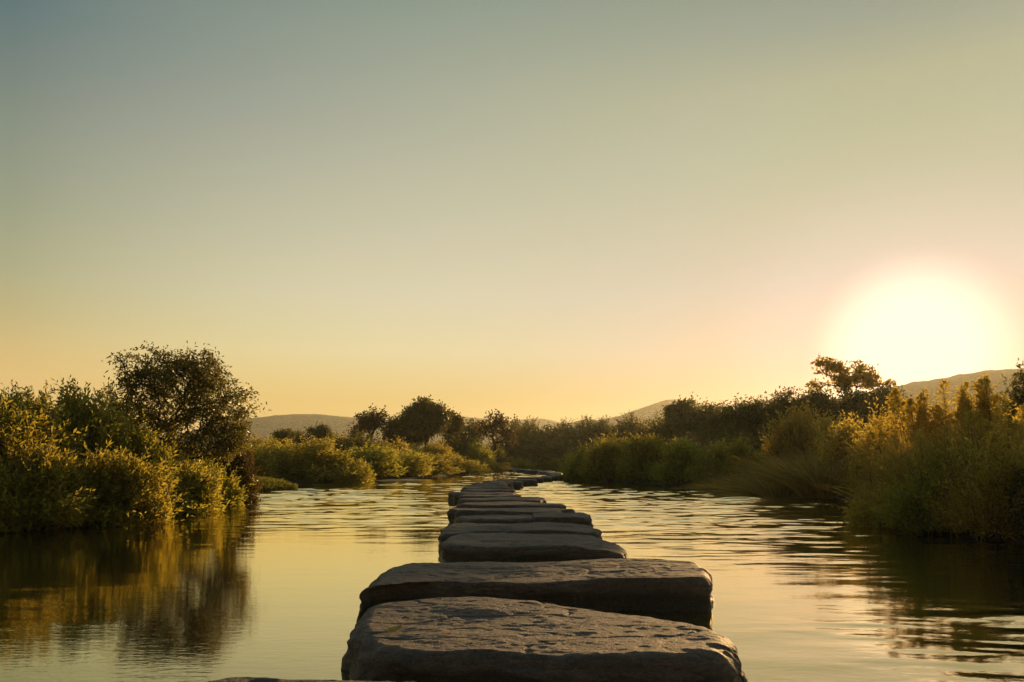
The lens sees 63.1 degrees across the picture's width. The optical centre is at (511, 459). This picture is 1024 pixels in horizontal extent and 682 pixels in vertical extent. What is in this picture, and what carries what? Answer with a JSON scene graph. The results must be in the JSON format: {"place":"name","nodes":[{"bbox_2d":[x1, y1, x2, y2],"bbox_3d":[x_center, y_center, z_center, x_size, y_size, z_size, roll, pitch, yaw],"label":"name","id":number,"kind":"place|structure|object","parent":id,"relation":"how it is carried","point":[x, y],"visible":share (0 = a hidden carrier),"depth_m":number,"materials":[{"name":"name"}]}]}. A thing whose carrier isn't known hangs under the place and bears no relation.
{"place":"outdoors","nodes":[
{"label":"outdoors","id":0,"kind":"place"},
{"bbox_2d":[158,414,566,449],"bbox_3d":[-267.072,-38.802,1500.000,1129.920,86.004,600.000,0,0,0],"label":"hill","id":1,"kind":"structure","parent":0,"point":[266,425],"depth_m":1381.98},
{"bbox_2d":[250,470,759,490],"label":"bank grass","id":2,"kind":"structure","parent":0,"point":[276,483],"depth_m":33.60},
{"bbox_2d":[0,470,1023,681],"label":"river","id":3,"kind":"structure","parent":0,"point":[275,584],"depth_m":8.07,"materials":[{"name":"liquid"}]},
{"bbox_2d":[208,677,392,681],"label":"stepping stone","id":4,"kind":"object","parent":3,"relation":"in","point":[247,679],"visible":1,"depth_m":3.55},
{"bbox_2d":[447,492,514,501],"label":"stepping stone","id":5,"kind":"object","parent":3,"relation":"in","point":[453,496],"visible":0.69,"depth_m":23.45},
{"bbox_2d":[461,486,510,489],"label":"stepping stone","id":6,"kind":"object","parent":3,"relation":"in","point":[482,487],"visible":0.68,"depth_m":28.23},
{"bbox_2d":[460,489,515,494],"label":"stepping stone","id":7,"kind":"object","parent":3,"relation":"in","point":[489,490],"visible":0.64,"depth_m":25.74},
{"bbox_2d":[459,494,520,498],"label":"stepping stone","id":8,"kind":"object","parent":3,"relation":"in","point":[480,496],"visible":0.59,"depth_m":22.28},
{"bbox_2d":[456,514,532,523],"bbox_3d":[-0.189,1.302,14.547,1.618,0.637,1.295,0,0,0],"label":"stepping stone","id":9,"kind":"object","parent":3,"relation":"in","point":[501,519],"visible":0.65,"depth_m":14.10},
{"bbox_2d":[457,496,546,503],"bbox_3d":[-0.264,1.272,20.374,2.243,0.695,1.542,0,0,0],"label":"stepping stone","id":10,"kind":"object","parent":3,"relation":"in","point":[504,498],"visible":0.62,"depth_m":19.95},
{"bbox_2d":[482,481,523,487],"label":"stepping stone","id":11,"kind":"object","parent":3,"relation":"in","point":[517,484],"visible":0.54,"depth_m":35.61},
{"bbox_2d":[447,507,574,523],"bbox_3d":[0.000,1.273,15.867,2.488,0.693,1.520,0,0,0],"label":"stepping stone","id":12,"kind":"object","parent":3,"relation":"in","point":[453,514],"visible":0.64,"depth_m":15.54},
{"bbox_2d":[456,501,565,508],"bbox_3d":[-0.015,1.272,18.039,2.370,0.696,1.475,0,0,0],"label":"stepping stone","id":13,"kind":"object","parent":3,"relation":"in","point":[511,504],"visible":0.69,"depth_m":17.55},
{"bbox_2d":[497,479,537,485],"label":"stepping stone","id":14,"kind":"object","parent":3,"relation":"in","point":[529,482],"visible":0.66,"depth_m":38.60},
{"bbox_2d":[438,522,601,548],"bbox_3d":[0.135,1.282,11.975,2.356,0.677,1.977,0,0,0],"label":"stepping stone","id":15,"kind":"object","parent":3,"relation":"in","point":[448,531],"visible":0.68,"depth_m":11.64,"materials":[{"name":"stone"}]},
{"bbox_2d":[440,532,627,562],"bbox_3d":[0.220,1.278,9.904,2.165,0.684,2.068,0,0,0],"label":"stepping stone","id":16,"kind":"object","parent":3,"relation":"in","point":[494,547],"visible":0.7,"depth_m":9.23,"materials":[{"name":"stone"}]},
{"bbox_2d":[356,558,713,621],"bbox_3d":[0.277,1.270,7.094,3.134,0.700,1.477,0,0,-9],"label":"stepping stone","id":17,"kind":"object","parent":3,"relation":"in","point":[637,584],"visible":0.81,"depth_m":6.62,"materials":[{"name":"stone"}]},
{"bbox_2d":[341,596,747,681],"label":"stepping stone","id":18,"kind":"object","parent":3,"relation":"in","point":[466,639],"visible":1,"depth_m":4.27,"materials":[{"name":"stone"}]},
{"bbox_2d":[532,512,593,526],"bbox_3d":[0.861,1.280,14.438,1.104,0.680,1.299,0,0,0],"label":"stepping stone","id":19,"kind":"object","parent":3,"relation":"in","point":[575,518],"visible":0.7,"depth_m":13.90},
{"bbox_2d":[0,466,1023,543],"bbox_3d":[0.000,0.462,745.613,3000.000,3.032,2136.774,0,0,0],"label":"ground","id":20,"kind":"structure","parent":0,"point":[674,484],"depth_m":40.60,"materials":[{"name":"soil"}]},
{"bbox_2d":[0,396,46,467],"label":"willow shrub","id":21,"kind":"object","parent":20,"relation":"on","point":[20,435],"visible":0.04,"depth_m":14.88,"materials":[{"name":"green plant"}]},
{"bbox_2d":[0,380,101,478],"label":"willow shrub","id":22,"kind":"object","parent":20,"relation":"on","point":[39,407],"visible":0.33,"depth_m":15.50,"materials":[{"name":"green plant"}]},
{"bbox_2d":[0,430,110,532],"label":"willow shrub","id":23,"kind":"object","parent":20,"relation":"on","point":[35,490],"visible":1,"depth_m":14.00,"materials":[{"name":"green plant"}]},
{"bbox_2d":[43,375,135,468],"bbox_3d":[-9.010,-0.277,17.479,3.253,2.953,2.576,0,0,0],"label":"willow shrub","id":24,"kind":"object","parent":20,"relation":"on","point":[101,422],"visible":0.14,"depth_m":17.09,"materials":[{"name":"green plant"}]},
{"bbox_2d":[67,433,194,527],"bbox_3d":[-7.359,0.548,15.618,2.962,2.093,2.612,0,0,0],"label":"willow shrub","id":25,"kind":"object","parent":20,"relation":"on","point":[133,488],"visible":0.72,"depth_m":15.27,"materials":[{"name":"green plant"}]},
{"bbox_2d":[110,411,211,515],"bbox_3d":[-7.685,0.178,17.693,2.483,2.448,1.801,0,0,-23],"label":"willow shrub","id":26,"kind":"object","parent":20,"relation":"on","point":[139,440],"visible":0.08,"depth_m":17.52,"materials":[{"name":"green plant"}]},
{"bbox_2d":[94,340,271,470],"bbox_3d":[-8.081,-0.951,20.441,4.075,4.088,2.582,0,0,0],"label":"twiggy tree","id":27,"kind":"object","parent":20,"relation":"on","point":[199,385],"visible":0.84,"depth_m":20.08,"materials":[{"name":"green plant"}]},
{"bbox_2d":[165,445,240,515],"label":"willow shrub","id":28,"kind":"object","parent":20,"relation":"on","point":[202,498],"visible":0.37,"depth_m":18.55,"materials":[{"name":"green plant"}]},
{"bbox_2d":[192,457,264,507],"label":"willow shrub","id":29,"kind":"object","parent":20,"relation":"on","point":[233,490],"visible":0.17,"depth_m":21.53,"materials":[{"name":"green plant"}]},
{"bbox_2d":[195,425,265,502],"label":"willow shrub","id":30,"kind":"object","parent":20,"relation":"on","point":[244,472],"visible":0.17,"depth_m":23.35,"materials":[{"name":"green plant"}]},
{"bbox_2d":[227,434,281,477],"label":"riverside bush","id":31,"kind":"object","parent":20,"relation":"on","point":[265,462],"visible":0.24,"depth_m":39.68,"materials":[{"name":"green plant"}]},
{"bbox_2d":[247,434,295,451],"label":"riverside bush","id":32,"kind":"object","parent":20,"relation":"on","point":[261,441],"visible":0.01,"depth_m":46.67,"materials":[{"name":"green plant"}]},
{"bbox_2d":[251,437,305,474],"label":"riverside bush","id":33,"kind":"object","parent":20,"relation":"on","point":[284,455],"visible":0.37,"depth_m":42.00,"materials":[{"name":"green plant"}]},
{"bbox_2d":[269,428,296,442],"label":"round tree","id":34,"kind":"object","parent":20,"relation":"on","point":[289,433],"visible":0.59,"depth_m":99.45,"materials":[{"name":"green plant"}]},
{"bbox_2d":[270,430,334,462],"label":"riverside bush","id":35,"kind":"object","parent":20,"relation":"on","point":[301,438],"visible":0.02,"depth_m":51.77,"materials":[{"name":"green plant"}]},
{"bbox_2d":[302,422,335,441],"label":"round tree","id":36,"kind":"object","parent":20,"relation":"on","point":[321,430],"visible":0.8,"depth_m":95.35,"materials":[{"name":"green plant"}]},
{"bbox_2d":[283,435,360,480],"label":"riverside bush","id":37,"kind":"object","parent":20,"relation":"on","point":[319,461],"visible":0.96,"depth_m":42.37,"materials":[{"name":"green plant"}]},
{"bbox_2d":[320,450,376,482],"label":"riverside bush","id":38,"kind":"object","parent":20,"relation":"on","point":[361,476],"visible":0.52,"depth_m":43.46,"materials":[{"name":"green plant"}]},
{"bbox_2d":[326,429,396,458],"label":"riverside bush","id":39,"kind":"object","parent":20,"relation":"on","point":[355,441],"visible":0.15,"depth_m":57.13,"materials":[{"name":"green plant"}]},
{"bbox_2d":[342,403,395,440],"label":"umbrella tree","id":40,"kind":"object","parent":20,"relation":"on","point":[369,422],"visible":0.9,"depth_m":85.43,"materials":[{"name":"green plant"}]},
{"bbox_2d":[345,440,412,476],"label":"riverside bush","id":41,"kind":"object","parent":20,"relation":"on","point":[380,459],"visible":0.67,"depth_m":47.66,"materials":[{"name":"green plant"}]},
{"bbox_2d":[383,435,417,455],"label":"riverside bush","id":42,"kind":"object","parent":20,"relation":"on","point":[400,445],"visible":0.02,"depth_m":63.08,"materials":[{"name":"green plant"}]},
{"bbox_2d":[381,413,430,447],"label":"umbrella tree","id":43,"kind":"object","parent":20,"relation":"on","point":[396,430],"visible":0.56,"depth_m":86.74,"materials":[{"name":"green plant"}]},
{"bbox_2d":[387,447,439,475],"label":"riverside bush","id":44,"kind":"object","parent":20,"relation":"on","point":[416,464],"visible":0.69,"depth_m":52.01,"materials":[{"name":"green plant"}]},
{"bbox_2d":[396,394,455,447],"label":"umbrella tree","id":45,"kind":"object","parent":20,"relation":"on","point":[427,418],"visible":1,"depth_m":82.92,"materials":[{"name":"green plant"}]},
{"bbox_2d":[418,440,460,467],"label":"riverside bush","id":46,"kind":"object","parent":20,"relation":"on","point":[441,450],"visible":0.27,"depth_m":65.38,"materials":[{"name":"green plant"}]},
{"bbox_2d":[424,452,465,475],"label":"riverside bush","id":47,"kind":"object","parent":20,"relation":"on","point":[444,467],"visible":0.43,"depth_m":57.47,"materials":[{"name":"green plant"}]},
{"bbox_2d":[440,409,466,444],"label":"slim tree","id":48,"kind":"object","parent":20,"relation":"on","point":[457,422],"visible":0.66,"depth_m":87.50,"materials":[{"name":"green plant"}]},
{"bbox_2d":[434,426,482,462],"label":"riverside bush","id":49,"kind":"object","parent":20,"relation":"on","point":[457,446],"visible":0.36,"depth_m":83.29,"materials":[{"name":"green plant"}]},
{"bbox_2d":[449,455,493,474],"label":"riverside bush","id":50,"kind":"object","parent":20,"relation":"on","point":[471,468],"visible":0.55,"depth_m":65.55,"materials":[{"name":"green plant"}]},
{"bbox_2d":[463,418,482,440],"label":"round tree","id":51,"kind":"object","parent":20,"relation":"on","point":[469,428],"visible":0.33,"depth_m":103.50,"materials":[{"name":"green plant"}]},
{"bbox_2d":[462,435,499,463],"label":"riverside bush","id":52,"kind":"object","parent":20,"relation":"on","point":[478,453],"visible":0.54,"depth_m":82.08,"materials":[{"name":"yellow plant"}]},
{"bbox_2d":[473,458,511,472],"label":"riverside bush","id":53,"kind":"object","parent":20,"relation":"on","point":[496,467],"visible":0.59,"depth_m":77.16,"materials":[{"name":"green plant"}]},
{"bbox_2d":[470,409,519,460],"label":"spreading tree","id":54,"kind":"object","parent":20,"relation":"on","point":[496,426],"visible":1,"depth_m":85.86,"materials":[{"name":"green plant"}]},
{"bbox_2d":[485,441,514,467],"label":"riverside bush","id":55,"kind":"object","parent":20,"relation":"on","point":[501,453],"visible":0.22,"depth_m":89.43,"materials":[{"name":"green plant"}]},
{"bbox_2d":[485,419,533,467],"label":"bend bush","id":56,"kind":"object","parent":20,"relation":"on","point":[521,432],"visible":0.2,"depth_m":103.46,"materials":[{"name":"green plant"}]},
{"bbox_2d":[498,415,568,449],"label":"bend bush","id":57,"kind":"object","parent":20,"relation":"on","point":[528,426],"visible":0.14,"depth_m":111.23,"materials":[{"name":"green plant"}]},
{"bbox_2d":[502,430,577,466],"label":"bend bush","id":58,"kind":"object","parent":20,"relation":"on","point":[544,448],"visible":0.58,"depth_m":102.23,"materials":[{"name":"green plant"}]},
{"bbox_2d":[526,455,561,469],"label":"bend bush","id":59,"kind":"object","parent":20,"relation":"on","point":[548,465],"visible":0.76,"depth_m":99.21,"materials":[{"name":"green plant"}]},
{"bbox_2d":[541,417,588,454],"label":"bend bush","id":60,"kind":"object","parent":20,"relation":"on","point":[573,436],"visible":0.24,"depth_m":115.10,"materials":[{"name":"green plant"}]},
{"bbox_2d":[555,440,590,480],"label":"bank bush","id":61,"kind":"object","parent":20,"relation":"on","point":[570,473],"visible":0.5,"depth_m":46.61,"materials":[{"name":"green plant"}]},
{"bbox_2d":[572,414,611,443],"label":"bend bush","id":62,"kind":"object","parent":20,"relation":"on","point":[583,427],"visible":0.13,"depth_m":120.73,"materials":[{"name":"green plant"}]},
{"bbox_2d":[574,431,630,482],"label":"bank bush","id":63,"kind":"object","parent":20,"relation":"on","point":[598,467],"visible":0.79,"depth_m":43.63,"materials":[{"name":"green plant"}]},
{"bbox_2d":[586,414,637,446],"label":"bend bush","id":64,"kind":"object","parent":20,"relation":"on","point":[603,426],"visible":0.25,"depth_m":120.13,"materials":[{"name":"green plant"}]},
{"bbox_2d":[608,409,648,442],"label":"bend bush","id":65,"kind":"object","parent":20,"relation":"on","point":[623,427],"visible":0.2,"depth_m":114.54,"materials":[{"name":"green plant"}]},
{"bbox_2d":[609,432,673,483],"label":"bank bush","id":66,"kind":"object","parent":20,"relation":"on","point":[637,456],"visible":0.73,"depth_m":41.03,"materials":[{"name":"green plant"}]},
{"bbox_2d":[625,410,663,441],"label":"bend bush","id":67,"kind":"object","parent":20,"relation":"on","point":[643,430],"visible":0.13,"depth_m":103.86,"materials":[{"name":"green plant"}]},
{"bbox_2d":[644,413,692,443],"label":"slope thicket","id":68,"kind":"object","parent":20,"relation":"on","point":[676,425],"visible":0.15,"depth_m":69.70,"materials":[{"name":"green plant"}]},
{"bbox_2d":[644,435,706,483],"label":"bank bush","id":69,"kind":"object","parent":20,"relation":"on","point":[677,462],"visible":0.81,"depth_m":37.49,"materials":[{"name":"green plant"}]},
{"bbox_2d":[657,391,702,434],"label":"slope tree","id":70,"kind":"object","parent":20,"relation":"on","point":[676,408],"visible":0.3,"depth_m":75.53,"materials":[{"name":"green plant"}]},
{"bbox_2d":[660,421,720,445],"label":"slope thicket","id":71,"kind":"object","parent":20,"relation":"on","point":[707,431],"visible":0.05,"depth_m":63.43,"materials":[{"name":"green plant"}]},
{"bbox_2d":[652,430,729,456],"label":"bush","id":72,"kind":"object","parent":20,"relation":"on","point":[699,440],"depth_m":42.61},
{"bbox_2d":[680,397,727,435],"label":"slope tree","id":73,"kind":"object","parent":20,"relation":"on","point":[695,417],"visible":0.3,"depth_m":72.39,"materials":[{"name":"green plant"}]},
{"bbox_2d":[684,438,733,482],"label":"bank bush","id":74,"kind":"object","parent":20,"relation":"on","point":[704,465],"visible":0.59,"depth_m":35.72,"materials":[{"name":"green plant"}]},
{"bbox_2d":[670,474,779,492],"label":"grass tussock","id":75,"kind":"object","parent":20,"relation":"on","point":[708,489],"depth_m":31.22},
{"bbox_2d":[702,393,754,437],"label":"slope tree","id":76,"kind":"object","parent":20,"relation":"on","point":[722,418],"visible":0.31,"depth_m":67.62,"materials":[{"name":"green plant"}]},
{"bbox_2d":[707,420,753,447],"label":"slope thicket","id":77,"kind":"object","parent":20,"relation":"on","point":[727,433],"visible":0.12,"depth_m":57.22,"materials":[{"name":"green plant"}]},
{"bbox_2d":[715,430,759,480],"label":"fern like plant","id":78,"kind":"object","parent":20,"relation":"on","point":[740,448],"visible":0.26,"depth_m":34.69,"materials":[{"name":"green plant"}]},
{"bbox_2d":[676,467,799,496],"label":"grass tussock","id":79,"kind":"object","parent":20,"relation":"on","point":[742,486],"depth_m":27.88,"materials":[{"name":"plant"}]},
{"bbox_2d":[717,446,769,481],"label":"bank bush","id":80,"kind":"object","parent":20,"relation":"on","point":[732,465],"visible":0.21,"depth_m":34.10,"materials":[{"name":"green plant"}]},
{"bbox_2d":[727,392,779,437],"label":"slope tree","id":81,"kind":"object","parent":20,"relation":"on","point":[751,416],"visible":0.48,"depth_m":65.57,"materials":[{"name":"green plant"}]},
{"bbox_2d":[739,421,775,460],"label":"slope thicket","id":82,"kind":"object","parent":20,"relation":"on","point":[757,440],"visible":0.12,"depth_m":51.57,"materials":[{"name":"green plant"}]},
{"bbox_2d":[753,386,812,435],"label":"slope tree","id":83,"kind":"object","parent":20,"relation":"on","point":[782,401],"visible":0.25,"depth_m":61.75,"materials":[{"name":"green plant"}]},
{"bbox_2d":[749,398,825,469],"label":"pointed shrub","id":84,"kind":"object","parent":20,"relation":"on","point":[797,436],"visible":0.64,"depth_m":30.73,"materials":[{"name":"green plant"}]},
{"bbox_2d":[721,447,858,498],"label":"grass tussock","id":85,"kind":"object","parent":20,"relation":"on","point":[789,473],"depth_m":25.76,"materials":[{"name":"plant"}]},
{"bbox_2d":[782,383,841,421],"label":"slope tree","id":86,"kind":"object","parent":20,"relation":"on","point":[818,398],"visible":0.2,"depth_m":59.58,"materials":[{"name":"green plant"}]},
{"bbox_2d":[814,410,845,459],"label":"pointed shrub","id":87,"kind":"object","parent":20,"relation":"on","point":[824,422],"visible":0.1,"depth_m":32.52,"materials":[{"name":"green plant"}]},
{"bbox_2d":[781,469,882,502],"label":"arching grass","id":88,"kind":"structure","parent":20,"relation":"on","point":[856,491],"depth_m":16.36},
{"bbox_2d":[800,410,868,491],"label":"pointed shrub","id":89,"kind":"object","parent":20,"relation":"on","point":[836,440],"visible":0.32,"depth_m":25.87,"materials":[{"name":"green plant"}]},
{"bbox_2d":[815,383,874,425],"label":"slope tree","id":90,"kind":"object","parent":20,"relation":"on","point":[852,401],"visible":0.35,"depth_m":57.33,"materials":[{"name":"green plant"}]},
{"bbox_2d":[804,354,897,397],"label":"backlit tree","id":91,"kind":"object","parent":20,"relation":"on","point":[859,375],"visible":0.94,"depth_m":61.65,"materials":[{"name":"green plant"}]},
{"bbox_2d":[840,394,909,497],"bbox_3d":[9.995,-0.299,22.604,2.253,2.957,2.171,0,0,-22],"label":"pointed shrub","id":92,"kind":"object","parent":20,"relation":"on","point":[855,468],"visible":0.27,"depth_m":22.49,"materials":[{"name":"green plant"}]},
{"bbox_2d":[826,433,929,527],"bbox_3d":[7.045,0.505,15.252,2.239,2.012,2.168,0,0,0],"label":"waterside shrub","id":93,"kind":"object","parent":20,"relation":"on","point":[856,516],"visible":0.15,"depth_m":15.20,"materials":[{"name":"green plant"}]},
{"bbox_2d":[850,382,916,428],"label":"slope tree","id":94,"kind":"object","parent":20,"relation":"on","point":[865,412],"visible":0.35,"depth_m":55.45,"materials":[{"name":"green plant"}]},
{"bbox_2d":[852,403,944,493],"bbox_3d":[7.914,0.007,17.004,1.302,2.321,1.788,0,0,-35],"label":"plumed plant","id":95,"kind":"object","parent":20,"relation":"on","point":[877,422],"visible":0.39,"depth_m":17.16,"materials":[{"name":"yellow plant"}]},
{"bbox_2d":[839,422,988,536],"bbox_3d":[6.831,0.398,13.639,2.157,2.023,2.460,0,0,-35],"label":"waterside shrub","id":96,"kind":"object","parent":20,"relation":"on","point":[905,511],"visible":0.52,"depth_m":13.46,"materials":[{"name":"green plant"}]},
{"bbox_2d":[880,387,958,463],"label":"plumed plant","id":97,"kind":"object","parent":20,"relation":"on","point":[896,401],"visible":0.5,"depth_m":16.43,"materials":[{"name":"green plant"}]},
{"bbox_2d":[831,426,1014,494],"bbox_3d":[7.759,0.263,14.674,3.974,1.758,3.338,0,0,0],"label":"reed clump","id":98,"kind":"object","parent":20,"relation":"on","point":[902,473],"visible":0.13,"depth_m":14.63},
{"bbox_2d":[907,407,993,463],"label":"plumed plant","id":99,"kind":"object","parent":20,"relation":"on","point":[970,415],"visible":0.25,"depth_m":14.58,"materials":[{"name":"green plant"}]},
{"bbox_2d":[887,413,1023,482],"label":"reed clump","id":100,"kind":"object","parent":20,"relation":"on","point":[993,440],"visible":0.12,"depth_m":13.46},
{"bbox_2d":[928,378,996,437],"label":"plumed plant","id":101,"kind":"object","parent":20,"relation":"on","point":[966,386],"visible":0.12,"depth_m":15.95,"materials":[{"name":"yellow plant"}]},
{"bbox_2d":[907,417,1023,540],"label":"waterside shrub","id":102,"kind":"object","parent":20,"relation":"on","point":[979,492],"visible":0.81,"depth_m":12.26,"materials":[{"name":"green plant"}]},
{"bbox_2d":[949,374,1023,440],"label":"plumed plant","id":103,"kind":"object","parent":20,"relation":"on","point":[983,397],"visible":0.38,"depth_m":15.21,"materials":[{"name":"green plant"}]},
{"bbox_2d":[976,393,1023,450],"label":"plumed plant","id":104,"kind":"object","parent":20,"relation":"on","point":[1010,422],"visible":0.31,"depth_m":13.72,"materials":[{"name":"green plant"}]},
{"bbox_2d":[983,450,1023,531],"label":"waterside shrub","id":105,"kind":"object","parent":20,"relation":"on","point":[1017,495],"visible":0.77,"depth_m":11.86,"materials":[{"name":"green plant"}]},
{"bbox_2d":[993,358,1023,429],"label":"edge tree","id":106,"kind":"object","parent":20,"relation":"on","point":[1017,396],"visible":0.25,"depth_m":18.98,"materials":[{"name":"green plant"}]},
{"bbox_2d":[0,0,1023,435],"label":"sky","id":107,"kind":"structure","parent":0,"point":[555,210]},
{"bbox_2d":[552,399,745,437],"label":"hill","id":108,"kind":"structure","parent":0,"point":[651,411],"depth_m":1067.09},
{"bbox_2d":[829,368,1023,440],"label":"hill","id":109,"kind":"structure","parent":0,"point":[932,386],"depth_m":568.75,"materials":[{"name":"soil"}]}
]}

